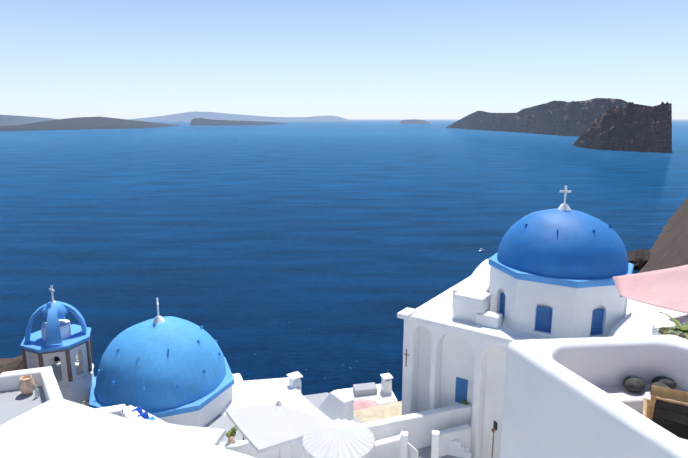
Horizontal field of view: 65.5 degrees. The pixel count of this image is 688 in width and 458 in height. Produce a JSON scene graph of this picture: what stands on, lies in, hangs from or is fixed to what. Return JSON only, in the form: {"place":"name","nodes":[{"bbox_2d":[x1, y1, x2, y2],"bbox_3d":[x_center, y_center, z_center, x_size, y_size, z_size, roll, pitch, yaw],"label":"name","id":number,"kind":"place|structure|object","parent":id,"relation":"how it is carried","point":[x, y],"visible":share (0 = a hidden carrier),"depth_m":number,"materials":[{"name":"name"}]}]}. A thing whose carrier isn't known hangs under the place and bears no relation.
{"place":"outdoors","nodes":[
{"label":"outdoors","id":0,"kind":"place"},
{"bbox_2d":[0,386,46,424],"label":"terrace floor","id":1,"kind":"structure","parent":0,"point":[15,403],"depth_m":9.12,"materials":[{"name":"white paint"}]},
{"bbox_2d":[0,366,52,390],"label":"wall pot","id":2,"kind":"structure","parent":1,"relation":"on","point":[9,380],"depth_m":9.56,"materials":[{"name":"white paint"}]},
{"bbox_2d":[18,375,34,394],"bbox_3d":[-5.562,2.742,9.383,0.248,0.306,0.248,0,12,-1],"label":"clay pot","id":3,"kind":"object","parent":1,"relation":"on","point":[26,385],"visible":1,"depth_m":9.31,"materials":[{"name":"ceramic"}]},
{"bbox_2d":[35,385,38,397],"bbox_3d":[-5.322,2.804,9.265,0.059,0.232,0.058,0,12,-1],"label":"bottle","id":4,"kind":"object","parent":1,"relation":"on","point":[36,392],"visible":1,"depth_m":9.25,"materials":[{"name":"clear glass"}]},
{"bbox_2d":[59,372,93,403],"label":"wall","id":5,"kind":"structure","parent":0,"point":[79,393],"depth_m":20.51,"materials":[{"name":"white paint"}]},
{"bbox_2d":[58,363,93,387],"bbox_3d":[-11.070,5.698,20.968,2.443,0.102,2.443,0,12,-1],"label":"ledge","id":6,"kind":"object","parent":5,"relation":"on","point":[77,381],"visible":0.23,"depth_m":20.38,"materials":[{"name":"white paint"}]},
{"bbox_2d":[25,339,91,384],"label":"bell tower wall","id":7,"kind":"structure","parent":6,"relation":"on","point":[79,361],"depth_m":20.18,"materials":[{"name":"white paint"}]},
{"bbox_2d":[23,341,87,353],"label":"cornice molding","id":8,"kind":"structure","parent":7,"relation":"on","point":[56,351],"depth_m":19.76,"materials":[{"name":"blue paint"}]},
{"bbox_2d":[20,324,90,352],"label":"cornice","id":9,"kind":"structure","parent":8,"relation":"on","point":[36,342],"depth_m":20.14,"materials":[{"name":"blue paint"}]},
{"bbox_2d":[41,319,70,340],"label":"bells","id":10,"kind":"object","parent":9,"relation":"on","point":[65,327],"visible":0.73,"depth_m":20.40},
{"bbox_2d":[221,377,300,414],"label":"roof","id":11,"kind":"structure","parent":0,"point":[248,392],"depth_m":22.37,"materials":[{"name":"white paint"}]},
{"bbox_2d":[287,371,302,393],"bbox_3d":[-2.080,6.596,22.777,0.520,0.820,0.520,-7,13,-29],"label":"chimney","id":12,"kind":"object","parent":11,"relation":"on","point":[295,379],"visible":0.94,"depth_m":22.63,"materials":[{"name":"white paint"}]},
{"bbox_2d":[204,392,361,442],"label":"terrace floor","id":13,"kind":"structure","parent":0,"point":[219,421],"depth_m":20.51,"materials":[{"name":"white paint"}]},
{"bbox_2d":[225,388,329,453],"bbox_3d":[-2.044,5.713,16.807,2.550,0.690,2.550,-8,14,-33],"label":"square umbrella","id":14,"kind":"object","parent":13,"relation":"on","point":[279,420],"visible":0.94,"depth_m":16.40,"materials":[{"name":"white fabric"}]},
{"bbox_2d":[291,440,307,457],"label":"terrace wall","id":15,"kind":"structure","parent":13,"relation":"on","point":[297,451],"depth_m":17.49,"materials":[{"name":"white paint"}]},
{"bbox_2d":[318,389,353,420],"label":"rooftop block","id":16,"kind":"structure","parent":13,"relation":"on","point":[336,404],"depth_m":19.07,"materials":[{"name":"white paint"}]},
{"bbox_2d":[0,119,687,401],"bbox_3d":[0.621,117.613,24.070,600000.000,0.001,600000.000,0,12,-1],"label":"sea","id":17,"kind":"structure","parent":0,"point":[318,255],"depth_m":653.53,"materials":[{"name":"liquid"}]},
{"bbox_2d":[0,115,57,125],"bbox_3d":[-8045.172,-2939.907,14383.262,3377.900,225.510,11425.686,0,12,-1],"label":"distant island","id":18,"kind":"structure","parent":17,"relation":"on","point":[7,120],"depth_m":10384.72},
{"bbox_2d":[0,117,179,130],"bbox_3d":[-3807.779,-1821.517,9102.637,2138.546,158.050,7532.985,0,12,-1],"label":"distant island","id":19,"kind":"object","parent":17,"relation":"on","point":[81,123],"visible":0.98,"depth_m":6438.93,"materials":[{"name":"grey stone"}]},
{"bbox_2d":[190,118,285,125],"bbox_3d":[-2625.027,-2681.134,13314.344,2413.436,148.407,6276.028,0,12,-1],"label":"distant island","id":20,"kind":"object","parent":17,"relation":"on","point":[200,121],"visible":0.98,"depth_m":10534.90,"materials":[{"name":"grey stone"}]},
{"bbox_2d":[128,111,351,121],"bbox_3d":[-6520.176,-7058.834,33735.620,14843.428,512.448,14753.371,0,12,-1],"label":"distant island","id":21,"kind":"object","parent":17,"relation":"on","point":[185,117],"visible":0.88,"depth_m":28261.89,"materials":[{"name":"grey stone"}]},
{"bbox_2d":[399,119,429,123],"bbox_3d":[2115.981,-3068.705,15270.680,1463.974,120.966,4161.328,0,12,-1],"label":"distant island","id":22,"kind":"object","parent":17,"relation":"on","point":[413,121],"visible":0.98,"depth_m":13487.70,"materials":[{"name":"grey stone"}]},
{"bbox_2d":[446,98,627,136],"bbox_3d":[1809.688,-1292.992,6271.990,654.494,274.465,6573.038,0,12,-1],"label":"island","id":23,"kind":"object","parent":17,"relation":"on","point":[571,118],"visible":0.73,"depth_m":4245.25,"materials":[{"name":"grey stone"}]},
{"bbox_2d":[573,102,671,152],"bbox_3d":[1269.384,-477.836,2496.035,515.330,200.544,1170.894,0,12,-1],"label":"rocky headland","id":24,"kind":"structure","parent":17,"relation":"on","point":[631,126],"depth_m":2064.77,"materials":[{"name":"grey stone"}]},
{"bbox_2d":[0,0,687,118],"label":"sky","id":25,"kind":"structure","parent":0,"point":[60,59],"materials":[{"name":"blue"}]},
{"bbox_2d":[369,435,399,457],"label":"stair wall","id":26,"kind":"structure","parent":0,"point":[389,447],"depth_m":20.21,"materials":[{"name":"white paint"}]},
{"bbox_2d":[362,403,471,448],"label":"stair wall","id":27,"kind":"structure","parent":0,"point":[418,427],"depth_m":21.21,"materials":[{"name":"white paint"}]},
{"bbox_2d":[448,448,467,456],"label":"stair step","id":28,"kind":"object","parent":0,"point":[460,453],"visible":0.44,"depth_m":20.77,"materials":[{"name":"white paint"}]},
{"bbox_2d":[455,377,467,403],"bbox_3d":[4.864,6.710,22.173,0.500,1.100,0.060,8,14,35],"label":"door","id":29,"kind":"structure","parent":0,"point":[461,389],"depth_m":22.14,"materials":[{"name":"blue wood"}]},
{"bbox_2d":[402,312,534,457],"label":"arched facade","id":30,"kind":"structure","parent":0,"point":[481,340],"depth_m":21.78,"materials":[{"name":"white paint"}]},
{"bbox_2d":[397,307,416,319],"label":"church corner cornice","id":31,"kind":"structure","parent":30,"relation":"on","point":[406,313],"depth_m":22.32,"materials":[{"name":"white paint"}]},
{"bbox_2d":[491,428,494,457],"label":"ring rope","id":32,"kind":"object","parent":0,"point":[493,430],"visible":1,"depth_m":10.48,"materials":[{"name":"brown fabric"}]},
{"bbox_2d":[493,420,497,429],"bbox_3d":[2.952,3.831,10.435,0.030,0.160,0.100,-4,12,-18],"label":"terrace ring plate","id":33,"kind":"object","parent":32,"relation":"attached to","point":[495,424],"visible":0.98,"depth_m":10.41,"materials":[{"name":"black metal"}]},
{"bbox_2d":[613,265,687,313],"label":"pink awning sail","id":34,"kind":"object","parent":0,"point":[667,288],"visible":0.98,"depth_m":12.72,"materials":[{"name":"pink fabric"}]},
{"bbox_2d":[639,198,687,272],"bbox_3d":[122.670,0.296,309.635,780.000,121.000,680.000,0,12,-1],"label":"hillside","id":35,"kind":"structure","parent":0,"point":[669,249],"depth_m":379.44,"materials":[{"name":"brown stone"}]},
{"bbox_2d":[0,355,23,373],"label":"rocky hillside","id":36,"kind":"structure","parent":35,"relation":"on","point":[11,364],"depth_m":22.97,"materials":[{"name":"brown stone"}]},
{"bbox_2d":[40,369,62,400],"bbox_3d":[-4.772,6.452,9.601,0.200,7.600,2.303,-8,14,-35],"label":"parapet wall","id":37,"kind":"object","parent":35,"relation":"on","point":[50,387],"depth_m":9.19,"materials":[{"name":"white paint"}]},
{"bbox_2d":[0,398,254,457],"bbox_3d":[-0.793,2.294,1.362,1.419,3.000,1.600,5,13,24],"label":"roof","id":38,"kind":"structure","parent":35,"relation":"on","point":[57,428],"depth_m":1.75,"materials":[{"name":"white paint"}]},
{"bbox_2d":[83,373,242,401],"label":"wall","id":39,"kind":"structure","parent":35,"relation":"on","point":[237,376],"depth_m":28.55,"materials":[{"name":"white paint"}]},
{"bbox_2d":[159,385,232,426],"bbox_3d":[-7.339,7.782,22.066,5.211,3.085,5.211,5,13,23],"label":"dome drum","id":40,"kind":"object","parent":39,"relation":"on","point":[207,413],"visible":0.08,"depth_m":20.15,"materials":[{"name":"white paint"}]},
{"bbox_2d":[89,357,233,417],"bbox_3d":[-7.339,6.168,21.735,5.358,0.220,5.358,-5,12,-21],"label":"dome rim","id":41,"kind":"object","parent":40,"relation":"on","point":[198,404],"visible":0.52,"depth_m":19.93,"materials":[{"name":"blue paint"}]},
{"bbox_2d":[95,316,225,410],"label":"church dome","id":42,"kind":"structure","parent":41,"relation":"on","point":[158,371],"depth_m":19.93,"materials":[{"name":"blue paint"}]},
{"bbox_2d":[152,298,164,323],"bbox_3d":[-7.339,3.200,21.125,0.520,1.000,0.520,0,12,-1],"label":"cross","id":43,"kind":"object","parent":42,"relation":"on","point":[158,319],"visible":0.98,"depth_m":21.07,"materials":[{"name":"white paint"}]},
{"bbox_2d":[97,325,220,390],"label":"dome pegs","id":44,"kind":"object","parent":42,"relation":"attached to","point":[137,358],"visible":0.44,"depth_m":20.05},
{"bbox_3d":[-11.070,12.898,22.445,2.793,8.002,2.793,0,12,-1],"label":"bell tower","id":45,"kind":"object","parent":39,"relation":"on","visible":0},
{"bbox_2d":[22,349,26,368],"bbox_3d":[-11.912,5.100,20.030,0.100,1.250,0.130,-11,16,-42],"label":"corner pilaster","id":46,"kind":"object","parent":45,"relation":"attached to","point":[24,359],"visible":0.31,"depth_m":19.93,"materials":[{"name":"brown stone"}]},
{"bbox_2d":[25,304,44,340],"bbox_3d":[-11.577,3.481,20.293,0.974,1.283,0.520,-5,13,-22],"label":"arched rib","id":47,"kind":"object","parent":45,"relation":"on","point":[36,313],"visible":0.85,"depth_m":20.04,"materials":[{"name":"blue paint"}]},
{"bbox_2d":[38,354,43,367],"bbox_3d":[-11.101,5.173,19.676,0.130,1.250,0.100,0,12,1],"label":"corner pilaster","id":48,"kind":"object","parent":45,"relation":"attached to","point":[40,360],"visible":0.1,"depth_m":19.56,"materials":[{"name":"brown stone"}]},
{"bbox_2d":[46,306,61,345],"bbox_3d":[-10.855,3.540,20.007,0.520,1.283,0.974,-5,13,-22],"label":"arched rib","id":49,"kind":"object","parent":45,"relation":"on","point":[53,334],"visible":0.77,"depth_m":19.73,"materials":[{"name":"blue paint"}]},
{"bbox_2d":[39,301,68,317],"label":"small dome","id":50,"kind":"structure","parent":45,"relation":"on","point":[62,310],"depth_m":20.18,"materials":[{"name":"blue paint"}]},
{"bbox_2d":[49,285,55,302],"bbox_3d":[-11.070,2.464,20.304,0.199,0.660,0.320,-5,13,-23],"label":"cross","id":51,"kind":"object","parent":50,"relation":"on","point":[52,291],"visible":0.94,"depth_m":20.28,"materials":[{"name":"white metal"}]},
{"bbox_2d":[65,350,72,381],"bbox_3d":[-10.272,5.109,19.988,0.130,1.250,0.100,-11,16,-42],"label":"corner pilaster","id":52,"kind":"object","parent":45,"relation":"attached to","point":[69,368],"visible":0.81,"depth_m":19.95,"materials":[{"name":"brown stone"}]},
{"bbox_2d":[62,302,86,332],"bbox_3d":[-10.563,3.395,20.714,0.974,1.283,0.520,-5,13,-22],"label":"arched rib","id":53,"kind":"object","parent":45,"relation":"on","point":[75,312],"visible":0.81,"depth_m":20.68,"materials":[{"name":"blue paint"}]},
{"bbox_2d":[86,341,91,371],"bbox_3d":[-9.911,4.946,20.782,0.100,1.250,0.130,0,12,1],"label":"corner pilaster","id":54,"kind":"object","parent":45,"relation":"attached to","point":[89,356],"visible":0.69,"depth_m":20.73,"materials":[{"name":"brown stone"}]},
{"bbox_2d":[90,335,93,361],"bbox_3d":[-10.229,4.779,21.594,0.100,1.250,0.130,-11,16,-42],"label":"corner pilaster","id":55,"kind":"object","parent":45,"relation":"attached to","point":[91,349],"visible":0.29,"depth_m":21.57,"materials":[{"name":"brown stone"}]},
{"bbox_2d":[134,418,225,445],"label":"wall","id":56,"kind":"structure","parent":35,"relation":"on","point":[213,436],"depth_m":12.50,"materials":[{"name":"white paint"}]},
{"bbox_2d":[218,440,290,457],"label":"terrace wall","id":57,"kind":"structure","parent":35,"relation":"on","point":[245,447],"depth_m":17.49,"materials":[{"name":"white paint"}]},
{"bbox_2d":[227,435,234,441],"bbox_3d":[-3.705,6.854,17.567,0.254,0.208,0.260,0,12,-1],"label":"pot","id":58,"kind":"object","parent":57,"relation":"on","point":[231,438],"visible":0.75,"depth_m":17.48,"materials":[{"name":"brown ceramic"}]},
{"bbox_2d":[226,426,236,436],"bbox_3d":[-3.670,6.657,17.532,0.354,0.357,0.361,0,12,-1],"label":"pot plant","id":59,"kind":"object","parent":57,"relation":"on","point":[233,430],"visible":0.98,"depth_m":17.51,"materials":[{"name":"green plant"}]},
{"bbox_2d":[302,419,374,457],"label":"parasol","id":60,"kind":"object","parent":35,"relation":"on","point":[346,439],"visible":1,"depth_m":14.00,"materials":[{"name":"white fabric"}]},
{"bbox_2d":[333,384,397,404],"bbox_3d":[1.150,16.597,30.799,3.566,15.200,2.418,-3,12,-15],"label":"rooftop","id":61,"kind":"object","parent":35,"relation":"on","point":[380,397],"depth_m":29.25,"materials":[{"name":"white paint"}]},
{"bbox_2d":[353,382,376,396],"bbox_3d":[1.164,8.939,29.687,1.306,0.450,0.754,-2,12,-11],"label":"vault","id":62,"kind":"object","parent":61,"relation":"attached to","point":[364,389],"visible":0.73,"depth_m":29.41,"materials":[{"name":"white paint"}]},
{"bbox_2d":[380,373,392,393],"bbox_3d":[2.363,8.587,29.737,0.570,0.920,0.570,-4,12,-18],"label":"chimney","id":63,"kind":"object","parent":61,"relation":"on","point":[386,383],"visible":1,"depth_m":29.57,"materials":[{"name":"white paint"}]},
{"bbox_2d":[354,401,401,422],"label":"wall","id":64,"kind":"structure","parent":35,"relation":"on","point":[385,411],"depth_m":24.68,"materials":[{"name":"beige paint"}]},
{"bbox_2d":[354,398,379,410],"bbox_3d":[0.978,8.705,26.474,1.755,0.350,1.755,-5,13,-23],"label":"umbrella","id":65,"kind":"object","parent":64,"relation":"attached to","point":[359,404],"visible":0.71,"depth_m":26.43,"materials":[{"name":"pink fabric"}]},
{"bbox_2d":[416,446,460,457],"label":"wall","id":66,"kind":"structure","parent":35,"relation":"on","point":[424,452],"depth_m":20.93,"materials":[{"name":"white paint"}]},
{"bbox_2d":[400,431,407,457],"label":"gate post","id":67,"kind":"object","parent":66,"relation":"on","point":[403,444],"visible":1,"depth_m":19.72,"materials":[{"name":"white paint"}]},
{"bbox_2d":[408,442,417,457],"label":"gate","id":68,"kind":"structure","parent":67,"relation":"attached to","point":[412,452],"depth_m":19.80,"materials":[{"name":"white paint"}]},
{"bbox_2d":[431,430,439,457],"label":"gate post","id":69,"kind":"object","parent":66,"relation":"on","point":[435,444],"visible":1,"depth_m":19.78,"materials":[{"name":"white paint"}]},
{"bbox_2d":[439,424,470,456],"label":"stair wall","id":70,"kind":"structure","parent":66,"relation":"on","point":[463,432],"depth_m":20.88,"materials":[{"name":"white paint"}]},
{"bbox_2d":[449,443,464,451],"bbox_3d":[4.225,8.777,21.050,1.000,0.800,0.340,4,12,18],"label":"stair step","id":71,"kind":"object","parent":70,"relation":"on","point":[457,448],"visible":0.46,"depth_m":20.77,"materials":[{"name":"white paint"}]},
{"bbox_2d":[447,453,471,457],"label":"stair step","id":72,"kind":"object","parent":70,"relation":"on","point":[469,455],"visible":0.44,"depth_m":20.79,"materials":[{"name":"white paint"}]},
{"bbox_2d":[449,438,461,446],"bbox_3d":[4.102,8.589,21.070,1.000,0.800,0.340,4,12,18],"label":"stair step","id":73,"kind":"object","parent":66,"relation":"on","point":[457,442],"visible":0.21,"depth_m":20.79,"materials":[{"name":"white paint"}]},
{"bbox_2d":[416,276,651,457],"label":"church building","id":74,"kind":"structure","parent":35,"relation":"on","point":[458,358],"depth_m":22.02,"materials":[{"name":"white paint"}]},
{"bbox_2d":[452,281,467,308],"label":"parapet","id":75,"kind":"structure","parent":74,"relation":"on","point":[460,287],"depth_m":23.03,"materials":[{"name":"white paint"}]},
{"bbox_2d":[453,288,490,322],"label":"rooftop block","id":76,"kind":"structure","parent":74,"relation":"on","point":[469,305],"depth_m":21.65,"materials":[{"name":"white paint"}]},
{"bbox_2d":[465,259,489,292],"bbox_3d":[6.189,2.544,23.700,1.000,1.748,3.100,8,14,35],"label":"church vault fin","id":77,"kind":"object","parent":74,"relation":"on","point":[479,279],"visible":0.33,"depth_m":23.27,"materials":[{"name":"white paint"}]},
{"bbox_2d":[476,310,502,328],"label":"stepped block","id":78,"kind":"structure","parent":74,"relation":"on","point":[491,319],"depth_m":21.16,"materials":[{"name":"white paint"}]},
{"bbox_2d":[489,265,627,338],"bbox_3d":[8.854,2.732,22.246,5.100,2.365,5.100,-3,12,-13],"label":"dome drum","id":79,"kind":"object","parent":74,"relation":"on","point":[572,308],"visible":0.52,"depth_m":19.98,"materials":[{"name":"white paint"}]},
{"bbox_2d":[501,295,504,315],"bbox_3d":[6.539,3.148,21.769,0.030,0.940,0.560,-3,12,-13],"label":"window","id":80,"kind":"structure","parent":79,"relation":"attached to","point":[503,305],"depth_m":21.86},
{"bbox_2d":[535,308,537,328],"bbox_3d":[7.358,3.419,20.451,0.050,0.940,0.050,7,14,31],"label":"window frame","id":81,"kind":"object","parent":79,"relation":"attached to","point":[536,318],"visible":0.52,"depth_m":20.43,"materials":[{"name":"blue wood"}]},
{"bbox_2d":[536,308,551,330],"bbox_3d":[7.607,3.445,20.324,0.560,0.940,0.030,7,14,31],"label":"window","id":82,"kind":"structure","parent":79,"relation":"attached to","point":[545,314],"depth_m":20.31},
{"bbox_2d":[488,252,633,287],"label":"dome cornice","id":83,"kind":"structure","parent":79,"relation":"on","point":[527,276],"depth_m":19.82,"materials":[{"name":"blue paint"}]},
{"bbox_2d":[497,208,627,278],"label":"church dome","id":84,"kind":"structure","parent":83,"relation":"on","point":[538,244],"depth_m":20.11,"materials":[{"name":"blue paint"}]},
{"bbox_2d":[499,217,627,258],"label":"dome pegs","id":85,"kind":"object","parent":84,"relation":"on","point":[594,230],"visible":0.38,"depth_m":20.84,"materials":[{"name":"blue metal"}]},
{"bbox_2d":[558,186,570,210],"bbox_3d":[8.854,-1.248,21.429,0.520,0.950,0.520,0,12,-1],"label":"cross","id":86,"kind":"object","parent":84,"relation":"on","point":[564,206],"visible":1,"depth_m":21.36,"materials":[{"name":"white paint"}]},
{"bbox_2d":[590,311,601,333],"bbox_3d":[9.405,3.503,20.041,0.560,0.940,0.030,-3,12,-13],"label":"window","id":87,"kind":"structure","parent":79,"relation":"attached to","point":[596,317],"depth_m":20.03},
{"bbox_2d":[600,311,603,333],"bbox_3d":[9.682,3.494,20.085,0.050,0.940,0.050,-3,12,-13],"label":"window frame","id":88,"kind":"object","parent":79,"relation":"attached to","point":[602,322],"visible":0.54,"depth_m":20.07,"materials":[{"name":"blue wood"}]},
{"bbox_2d":[607,305,686,336],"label":"roof","id":89,"kind":"structure","parent":74,"relation":"on","point":[640,322],"depth_m":18.75,"materials":[{"name":"white paint"}]},
{"bbox_2d":[500,335,687,457],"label":"terrace walls","id":90,"kind":"structure","parent":35,"relation":"on","point":[558,403],"depth_m":7.02,"materials":[{"name":"white paint"}]},
{"label":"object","id":91,"kind":"structure","parent":90,"relation":"on","visible":0},
{"bbox_2d":[596,384,687,413],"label":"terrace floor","id":92,"kind":"structure","parent":91,"relation":"on","point":[632,400],"depth_m":7.30,"materials":[{"name":"white paint"}]},
{"bbox_2d":[623,376,644,391],"bbox_3d":[4.015,2.149,7.416,0.313,0.195,0.290,0,12,-1],"label":"rock","id":93,"kind":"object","parent":92,"relation":"on","point":[633,384],"visible":0.98,"depth_m":7.32,"materials":[{"name":"grey stone"}]},
{"bbox_2d":[650,382,670,398],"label":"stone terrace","id":94,"kind":"structure","parent":92,"relation":"on","point":[659,384],"depth_m":7.24,"materials":[{"name":"grey stone"}]},
{"bbox_2d":[652,376,676,388],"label":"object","id":95,"kind":"structure","parent":92,"relation":"on","point":[670,383],"depth_m":7.39,"materials":[{"name":"grey stone"}]},
{"bbox_2d":[642,385,687,420],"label":"chair","id":96,"kind":"object","parent":91,"relation":"on","point":[664,393],"visible":0.69,"depth_m":5.98,"materials":[{"name":"brown wood"}]},
{"bbox_2d":[652,399,687,439],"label":"sling","id":97,"kind":"object","parent":96,"relation":"attached to","point":[679,430],"visible":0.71,"depth_m":6.25,"materials":[{"name":"black fabric"}]},
{"bbox_2d":[653,407,687,424],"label":"chair slat","id":98,"kind":"object","parent":97,"relation":"attached to","point":[677,417],"visible":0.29,"depth_m":6.22,"materials":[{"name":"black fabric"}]},
{"bbox_2d":[627,249,650,269],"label":"lava rocks","id":99,"kind":"object","parent":35,"relation":"on","point":[639,259],"visible":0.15,"depth_m":449.36,"materials":[{"name":"grey stone"}]},
{"bbox_2d":[651,314,687,334],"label":"white edge","id":100,"kind":"object","parent":35,"relation":"on","point":[683,320],"visible":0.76,"depth_m":11.14,"materials":[{"name":"paint"}]},
{"bbox_2d":[659,327,674,334],"bbox_3d":[6.310,2.117,9.980,0.361,0.159,1.302,-3,12,-13],"label":"flower pot","id":101,"kind":"object","parent":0,"point":[664,331],"visible":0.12,"depth_m":10.36,"materials":[{"name":"white ceramic"}]},
{"bbox_2d":[654,312,687,339],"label":"agave plant","id":102,"kind":"object","parent":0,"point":[680,328],"visible":0.98,"depth_m":9.93,"materials":[{"name":"green plant"}]},
{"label":"terrace floor","id":103,"kind":"structure","parent":0,"visible":0},
{"bbox_2d":[96,404,125,415],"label":"terrace wall","id":104,"kind":"structure","parent":103,"relation":"on","point":[115,409],"depth_m":16.10,"materials":[{"name":"white paint"}]},
{"bbox_2d":[121,405,142,419],"bbox_3d":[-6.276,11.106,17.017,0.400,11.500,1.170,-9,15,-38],"label":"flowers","id":105,"kind":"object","parent":103,"relation":"on","point":[129,414],"depth_m":15.88,"materials":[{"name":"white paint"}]},
{"bbox_2d":[131,406,142,413],"bbox_3d":[-6.226,5.543,16.119,0.170,0.289,0.340,7,13,30],"label":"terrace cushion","id":106,"kind":"object","parent":105,"relation":"on","point":[139,409],"visible":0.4,"depth_m":16.13,"materials":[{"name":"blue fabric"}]},
{"bbox_2d":[138,411,148,418],"bbox_3d":[-5.935,5.599,15.845,0.170,0.289,0.340,7,13,30],"label":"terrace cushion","id":107,"kind":"object","parent":105,"relation":"on","point":[144,415],"visible":0.5,"depth_m":15.85,"materials":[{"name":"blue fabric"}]},
{"bbox_2d":[135,407,166,422],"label":"terrace wall","id":108,"kind":"structure","parent":103,"relation":"on","point":[156,418],"depth_m":16.30,"materials":[{"name":"white paint"}]}
]}

